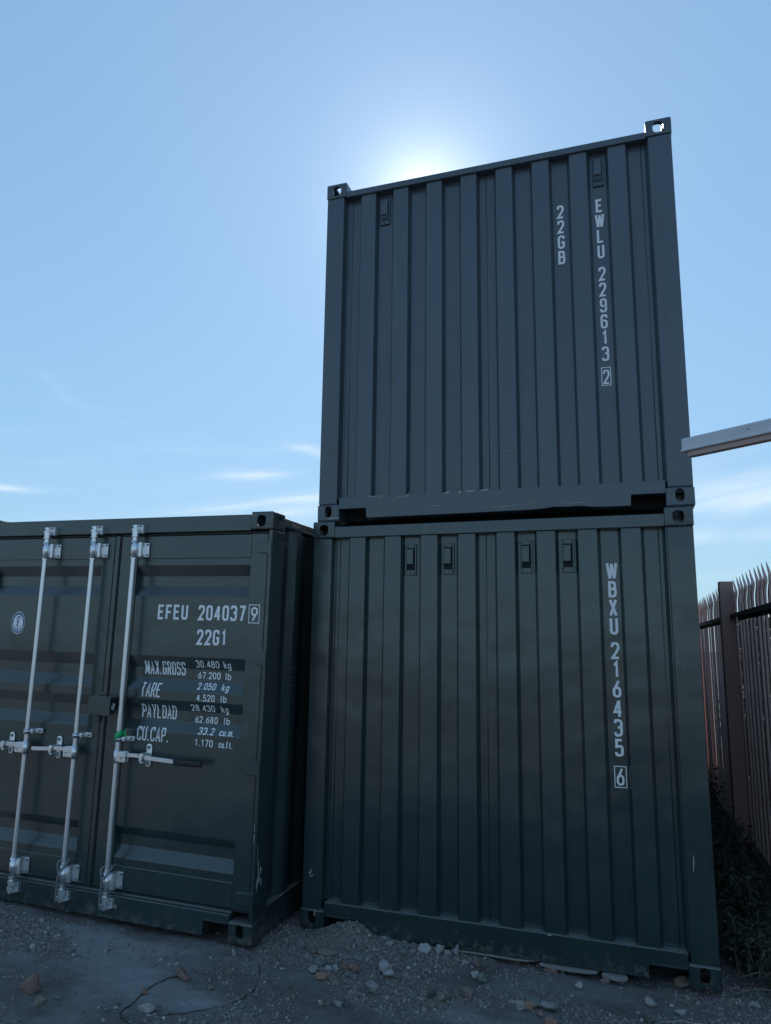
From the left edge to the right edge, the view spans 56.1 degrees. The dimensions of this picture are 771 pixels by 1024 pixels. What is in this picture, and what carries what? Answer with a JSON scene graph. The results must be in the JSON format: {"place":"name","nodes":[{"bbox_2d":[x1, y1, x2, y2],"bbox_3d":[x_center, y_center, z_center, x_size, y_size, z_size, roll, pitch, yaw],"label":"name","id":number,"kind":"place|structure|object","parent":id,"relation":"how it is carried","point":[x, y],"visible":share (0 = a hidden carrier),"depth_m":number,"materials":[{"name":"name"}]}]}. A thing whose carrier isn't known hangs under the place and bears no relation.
{"place":"outdoors","nodes":[
{"label":"outdoors","id":0,"kind":"place"},
{"bbox_2d":[0,652,770,1023],"bbox_3d":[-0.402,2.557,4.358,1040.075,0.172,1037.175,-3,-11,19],"label":"ground","id":1,"kind":"structure","parent":0,"point":[124,978],"depth_m":3.86,"materials":[{"name":"grey gravel"}]},
{"bbox_2d":[18,974,41,994],"bbox_3d":[-1.822,2.400,3.701,0.115,0.088,0.069,4,2,25],"label":"rock","id":2,"kind":"object","parent":1,"relation":"on","point":[30,984],"visible":1,"depth_m":3.67,"materials":[{"name":"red stone"}]},
{"bbox_2d":[30,936,38,953],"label":"rock","id":3,"kind":"object","parent":1,"relation":"on","point":[32,945],"visible":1,"depth_m":4.10,"materials":[{"name":"stone"}]},
{"bbox_2d":[31,995,47,1014],"bbox_3d":[-1.697,2.389,3.502,0.053,0.074,0.117,-8,-14,41],"label":"rock","id":4,"kind":"object","parent":1,"relation":"on","point":[40,1001],"visible":1,"depth_m":3.51,"materials":[{"name":"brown stone"}]},
{"bbox_2d":[141,987,146,994],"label":"rock","id":5,"kind":"object","parent":1,"relation":"on","point":[144,991],"visible":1,"depth_m":3.70,"materials":[{"name":"stone"}]},
{"bbox_2d":[138,1003,154,1013],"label":"rock","id":6,"kind":"object","parent":1,"relation":"on","point":[146,1008],"visible":1,"depth_m":3.52,"materials":[{"name":"stone"}]},
{"bbox_2d":[120,976,177,1023],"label":"cable","id":7,"kind":"object","parent":1,"relation":"on","point":[140,995],"visible":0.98,"depth_m":3.66,"materials":[{"name":"grey plastic"}]},
{"bbox_2d":[0,511,313,945],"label":"shipping container","id":8,"kind":"object","parent":1,"relation":"on","point":[177,649],"visible":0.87,"depth_m":4.77,"materials":[{"name":"grey metal"}]},
{"bbox_2d":[0,526,116,902],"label":"door","id":9,"kind":"structure","parent":8,"relation":"in","point":[56,594],"depth_m":5.00,"materials":[{"name":"green paint"}]},
{"bbox_2d":[54,858,69,902],"bbox_3d":[-2.084,2.370,4.654,0.082,0.258,0.078,-2,-10,19],"label":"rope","id":10,"kind":"object","parent":8,"relation":"attached to","point":[59,871],"visible":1,"depth_m":4.63,"materials":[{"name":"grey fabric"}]},
{"bbox_2d":[98,864,112,910],"bbox_3d":[-1.761,2.359,4.544,0.081,0.258,0.078,-2,-10,19],"label":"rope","id":11,"kind":"object","parent":8,"relation":"attached to","point":[104,877],"visible":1,"depth_m":4.52,"materials":[{"name":"grey"}]},
{"bbox_2d":[114,730,125,740],"bbox_3d":[-1.724,1.448,4.690,0.049,0.077,0.074,9,-13,-39],"label":"tape strip","id":12,"kind":"object","parent":8,"relation":"attached to","point":[120,733],"visible":1,"depth_m":4.68,"materials":[{"name":"green plastic"}]},
{"bbox_2d":[86,525,272,913],"bbox_3d":[-1.332,1.284,4.641,1.221,2.441,0.140,-2,-10,19],"label":"door","id":13,"kind":"structure","parent":8,"relation":"in","point":[174,800],"depth_m":4.66,"materials":[{"name":"green paint"}]},
{"bbox_2d":[177,967,189,981],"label":"rock","id":14,"kind":"object","parent":1,"relation":"on","point":[182,973],"visible":1,"depth_m":3.85,"materials":[{"name":"stone"}]},
{"bbox_2d":[156,962,260,1015],"bbox_3d":[-0.835,2.483,3.725,0.235,0.019,0.752,-6,-12,33],"label":"cable","id":15,"kind":"object","parent":1,"relation":"on","point":[214,1007],"visible":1,"depth_m":3.57,"materials":[{"name":"grey plastic"}]},
{"bbox_2d":[208,984,213,990],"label":"rock","id":16,"kind":"object","parent":1,"relation":"on","point":[210,986],"visible":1,"depth_m":3.76,"materials":[{"name":"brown stone"}]},
{"bbox_2d":[308,965,317,972],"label":"rock","id":17,"kind":"object","parent":1,"relation":"on","point":[313,969],"visible":1,"depth_m":3.98,"materials":[{"name":"grey stone"}]},
{"bbox_2d":[315,959,324,967],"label":"rock","id":18,"kind":"object","parent":1,"relation":"on","point":[319,963],"visible":0.95,"depth_m":4.05,"materials":[{"name":"stone"}]},
{"bbox_2d":[315,971,331,979],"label":"rock","id":19,"kind":"object","parent":1,"relation":"on","point":[321,975],"visible":1,"depth_m":3.89,"materials":[{"name":"orange stone"}]},
{"bbox_2d":[317,948,337,955],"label":"rock","id":20,"kind":"object","parent":1,"relation":"on","point":[326,951],"visible":1,"depth_m":4.20,"materials":[{"name":"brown stone"}]},
{"bbox_2d":[324,965,331,970],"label":"rock","id":21,"kind":"object","parent":1,"relation":"on","point":[327,967],"visible":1,"depth_m":4.00,"materials":[{"name":"stone"}]},
{"bbox_2d":[328,974,340,984],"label":"rock","id":22,"kind":"object","parent":1,"relation":"on","point":[333,979],"visible":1,"depth_m":3.87,"materials":[{"name":"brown stone"}]},
{"bbox_2d":[332,964,337,972],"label":"rock","id":23,"kind":"object","parent":1,"relation":"on","point":[335,968],"visible":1,"depth_m":3.99,"materials":[{"name":"grey stone"}]},
{"bbox_2d":[333,1000,341,1006],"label":"rock","id":24,"kind":"object","parent":1,"relation":"on","point":[338,1003],"visible":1,"depth_m":3.61,"materials":[{"name":"grey stone"}]},
{"bbox_2d":[339,963,349,969],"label":"rock","id":25,"kind":"object","parent":1,"relation":"on","point":[343,966],"visible":0.9,"depth_m":4.03,"materials":[{"name":"stone"}]},
{"bbox_2d":[348,960,358,973],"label":"rock","id":26,"kind":"object","parent":1,"relation":"on","point":[353,967],"visible":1,"depth_m":3.99,"materials":[{"name":"brown stone"}]},
{"bbox_2d":[352,952,363,961],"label":"rock","id":27,"kind":"object","parent":1,"relation":"on","point":[358,957],"visible":1,"depth_m":4.14,"materials":[{"name":"stone"}]},
{"bbox_2d":[366,979,378,992],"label":"rock","id":28,"kind":"object","parent":1,"relation":"on","point":[372,985],"visible":1,"depth_m":3.74,"materials":[{"name":"grey stone"}]},
{"bbox_2d":[379,960,391,972],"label":"rock","id":29,"kind":"object","parent":1,"relation":"on","point":[384,965],"visible":0.86,"depth_m":4.02,"materials":[{"name":"stone"}]},
{"bbox_2d":[383,969,394,976],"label":"rock","id":30,"kind":"object","parent":1,"relation":"on","point":[388,973],"visible":1,"depth_m":3.94,"materials":[{"name":"stone"}]},
{"bbox_2d":[385,940,392,946],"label":"rock","id":31,"kind":"object","parent":1,"relation":"on","point":[389,943],"visible":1,"depth_m":4.27,"materials":[{"name":"grey stone"}]},
{"bbox_2d":[399,949,408,957],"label":"rock","id":32,"kind":"object","parent":1,"relation":"on","point":[403,951],"visible":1,"depth_m":4.15,"materials":[{"name":"stone"}]},
{"bbox_2d":[418,943,431,953],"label":"rock","id":33,"kind":"object","parent":1,"relation":"on","point":[424,948],"visible":1,"depth_m":4.20,"materials":[{"name":"stone"}]},
{"bbox_2d":[420,984,430,996],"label":"rock","id":34,"kind":"object","parent":1,"relation":"on","point":[423,992],"visible":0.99,"depth_m":3.75,"materials":[{"name":"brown stone"}]},
{"bbox_2d":[427,990,435,997],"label":"rock","id":35,"kind":"object","parent":1,"relation":"on","point":[431,994],"visible":1,"depth_m":3.72,"materials":[{"name":"stone"}]},
{"bbox_2d":[429,1001,434,1007],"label":"rock","id":36,"kind":"object","parent":1,"relation":"on","point":[431,1004],"visible":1,"depth_m":3.63,"materials":[{"name":"grey stone"}]},
{"bbox_2d":[435,944,444,953],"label":"rock","id":37,"kind":"object","parent":1,"relation":"on","point":[439,948],"visible":1,"depth_m":4.19,"materials":[{"name":"stone"}]},
{"bbox_2d":[437,991,444,1001],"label":"rock","id":38,"kind":"object","parent":1,"relation":"on","point":[440,996],"visible":1,"depth_m":3.69,"materials":[{"name":"grey stone"}]},
{"bbox_2d":[444,950,451,956],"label":"rock","id":39,"kind":"object","parent":1,"relation":"on","point":[447,952],"visible":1,"depth_m":4.17,"materials":[{"name":"grey stone"}]},
{"bbox_2d":[451,944,458,954],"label":"rock","id":40,"kind":"object","parent":1,"relation":"on","point":[455,951],"visible":0.96,"depth_m":4.21,"materials":[{"name":"grey stone"}]},
{"bbox_2d":[462,959,469,964],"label":"rock","id":41,"kind":"object","parent":1,"relation":"on","point":[465,962],"visible":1,"depth_m":4.08,"materials":[{"name":"grey stone"}]},
{"bbox_2d":[463,986,473,998],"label":"rock","id":42,"kind":"object","parent":1,"relation":"on","point":[468,991],"visible":1,"depth_m":3.72,"materials":[{"name":"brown stone"}]},
{"bbox_2d":[471,969,478,978],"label":"rock","id":43,"kind":"object","parent":1,"relation":"on","point":[474,973],"visible":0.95,"depth_m":3.92,"materials":[{"name":"stone"}]},
{"bbox_2d":[474,959,482,971],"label":"rock","id":44,"kind":"object","parent":1,"relation":"on","point":[477,963],"visible":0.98,"depth_m":4.04,"materials":[{"name":"grey stone"}]},
{"bbox_2d":[473,972,486,982],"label":"rock","id":45,"kind":"object","parent":1,"relation":"on","point":[481,977],"visible":1,"depth_m":3.88,"materials":[{"name":"stone"}]},
{"bbox_2d":[451,948,537,961],"bbox_3d":[0.641,2.569,4.223,0.499,0.008,0.148,-3,-11,19],"label":"concrete slab","id":46,"kind":"object","parent":1,"relation":"on","point":[493,955],"depth_m":4.16,"materials":[{"name":"grey concrete"}]},
{"bbox_2d":[300,506,722,991],"bbox_3d":[1.614,1.820,7.212,2.438,2.591,6.059,-3,-11,19],"label":"shipping container","id":47,"kind":"object","parent":1,"relation":"on","point":[506,746],"visible":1,"depth_m":4.37,"materials":[{"name":"grey metal"}]},
{"bbox_2d":[318,117,694,525],"bbox_3d":[1.666,-0.742,7.703,2.438,2.591,6.059,-3,-11,19],"label":"shipping container","id":48,"kind":"object","parent":47,"relation":"on","point":[503,339],"visible":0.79,"depth_m":4.86,"materials":[{"name":"grey metal"}]},
{"bbox_2d":[516,996,526,1010],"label":"rock","id":49,"kind":"object","parent":1,"relation":"on","point":[520,1004],"visible":0.87,"depth_m":3.61,"materials":[{"name":"stone"}]},
{"bbox_2d":[524,1000,541,1016],"bbox_3d":[0.732,2.452,3.563,0.095,0.086,0.037,2,-13,-1],"label":"rock","id":50,"kind":"object","parent":1,"relation":"on","point":[529,1004],"visible":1,"depth_m":3.56,"materials":[{"name":"orange stone"}]},
{"bbox_2d":[525,995,541,1008],"bbox_3d":[0.753,2.480,3.670,0.087,0.057,0.075,1,-10,-1],"label":"rock","id":51,"kind":"object","parent":1,"relation":"on","point":[534,999],"visible":0.72,"depth_m":3.65,"materials":[{"name":"stone"}]},
{"bbox_2d":[539,1000,558,1009],"bbox_3d":[0.824,2.482,3.642,0.092,0.046,0.084,-8,-13,40],"label":"rock","id":52,"kind":"object","parent":1,"relation":"on","point":[548,1005],"visible":1,"depth_m":3.62,"materials":[{"name":"grey stone"}]},
{"bbox_2d":[543,967,557,973],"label":"rock","id":53,"kind":"object","parent":1,"relation":"on","point":[550,970],"visible":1,"depth_m":4.03,"materials":[{"name":"stone"}]},
{"bbox_2d":[545,1017,557,1023],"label":"rock","id":54,"kind":"object","parent":1,"relation":"on","point":[549,1020],"visible":1,"depth_m":3.47,"materials":[{"name":"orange stone"}]},
{"bbox_2d":[539,961,599,973],"bbox_3d":[1.029,2.548,4.046,0.317,0.015,0.106,-5,-12,28],"label":"concrete slab","id":55,"kind":"object","parent":1,"relation":"on","point":[567,968],"depth_m":4.02,"materials":[{"name":"grey concrete"}]},
{"bbox_2d":[575,981,582,988],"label":"rock","id":56,"kind":"object","parent":1,"relation":"on","point":[579,985],"visible":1,"depth_m":3.87,"materials":[{"name":"stone"}]},
{"bbox_2d":[600,977,609,984],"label":"rock","id":57,"kind":"object","parent":1,"relation":"on","point":[604,980],"visible":1,"depth_m":3.93,"materials":[{"name":"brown stone"}]},
{"bbox_2d":[644,991,655,1007],"bbox_3d":[1.372,2.529,3.764,0.058,0.047,0.146,-1,-11,12],"label":"rock","id":58,"kind":"object","parent":1,"relation":"on","point":[650,1002],"visible":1,"depth_m":3.71,"materials":[{"name":"grey stone"}]},
{"bbox_2d":[674,1009,685,1015],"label":"rock","id":59,"kind":"object","parent":1,"relation":"on","point":[681,1012],"visible":1,"depth_m":3.63,"materials":[{"name":"stone"}]},
{"bbox_2d":[672,976,688,987],"bbox_3d":[1.606,2.561,3.932,0.115,0.055,0.061,-13,2,4],"label":"rock","id":60,"kind":"object","parent":1,"relation":"on","point":[681,981],"visible":0.9,"depth_m":3.92,"materials":[{"name":"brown stone"}]},
{"bbox_2d":[659,1020,702,1023],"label":"twig","id":61,"kind":"object","parent":1,"relation":"on","point":[678,1021],"visible":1,"depth_m":3.54,"materials":[{"name":"grey"}]},
{"bbox_2d":[707,748,730,830],"bbox_3d":[3.037,2.724,6.913,0.444,0.802,1.819,-3,-11,19],"label":"bramble","id":62,"kind":"object","parent":1,"relation":"on","point":[714,792],"visible":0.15,"depth_m":6.74,"materials":[{"name":"green plant"}]},
{"bbox_2d":[698,562,770,921],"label":"palisade fence","id":63,"kind":"object","parent":1,"relation":"on","point":[729,701],"visible":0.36,"depth_m":6.02,"materials":[{"name":"brown metal"}]},
{"bbox_2d":[711,803,759,879],"bbox_3d":[2.720,2.653,5.888,0.476,0.542,1.490,-3,-11,19],"label":"bramble","id":64,"kind":"object","parent":1,"relation":"on","point":[723,831],"visible":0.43,"depth_m":5.65,"materials":[{"name":"green plant"}]},
{"bbox_2d":[713,836,770,926],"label":"bramble","id":65,"kind":"object","parent":1,"relation":"on","point":[730,887],"visible":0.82,"depth_m":4.75,"materials":[{"name":"green plant"}]},
{"bbox_2d":[716,618,770,806],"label":"hedge","id":66,"kind":"object","parent":1,"relation":"on","point":[757,693],"visible":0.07,"depth_m":8.90,"materials":[{"name":"green plant"}]},
{"bbox_2d":[717,894,770,995],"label":"bramble","id":67,"kind":"object","parent":1,"relation":"on","point":[755,938],"visible":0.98,"depth_m":4.12,"materials":[{"name":"green plant"}]},
{"bbox_2d":[737,972,770,978],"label":"twig","id":68,"kind":"object","parent":67,"relation":"on","point":[749,975],"visible":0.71,"depth_m":3.85,"materials":[{"name":"brown wood"}]},
{"bbox_2d":[736,988,770,994],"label":"twig","id":69,"kind":"object","parent":1,"relation":"on","point":[751,990],"visible":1,"depth_m":3.74,"materials":[{"name":"brown"}]},
{"bbox_2d":[748,1000,760,1008],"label":"rock","id":70,"kind":"object","parent":1,"relation":"on","point":[753,1004],"visible":1,"depth_m":3.70,"materials":[{"name":"grey stone"}]},
{"bbox_2d":[0,900,770,1023],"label":"gravel","id":71,"kind":"structure","parent":0,"point":[372,949],"depth_m":3.93,"materials":[{"name":"grey gravel"}]},
{"bbox_2d":[0,0,770,651],"label":"sky","id":72,"kind":"structure","parent":0,"point":[167,167],"materials":[{"name":"blue"}]},
{"bbox_2d":[602,971,627,981],"bbox_3d":[1.256,2.540,3.959,0.133,0.022,0.090,-3,-11,19],"label":"rock","id":73,"kind":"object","parent":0,"point":[616,977],"depth_m":3.93,"materials":[{"name":"grey stone"}]},
{"bbox_2d":[681,418,770,457],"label":"canopy beam","id":74,"kind":"structure","parent":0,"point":[745,435],"depth_m":3.06,"materials":[{"name":"metal"}]}
]}

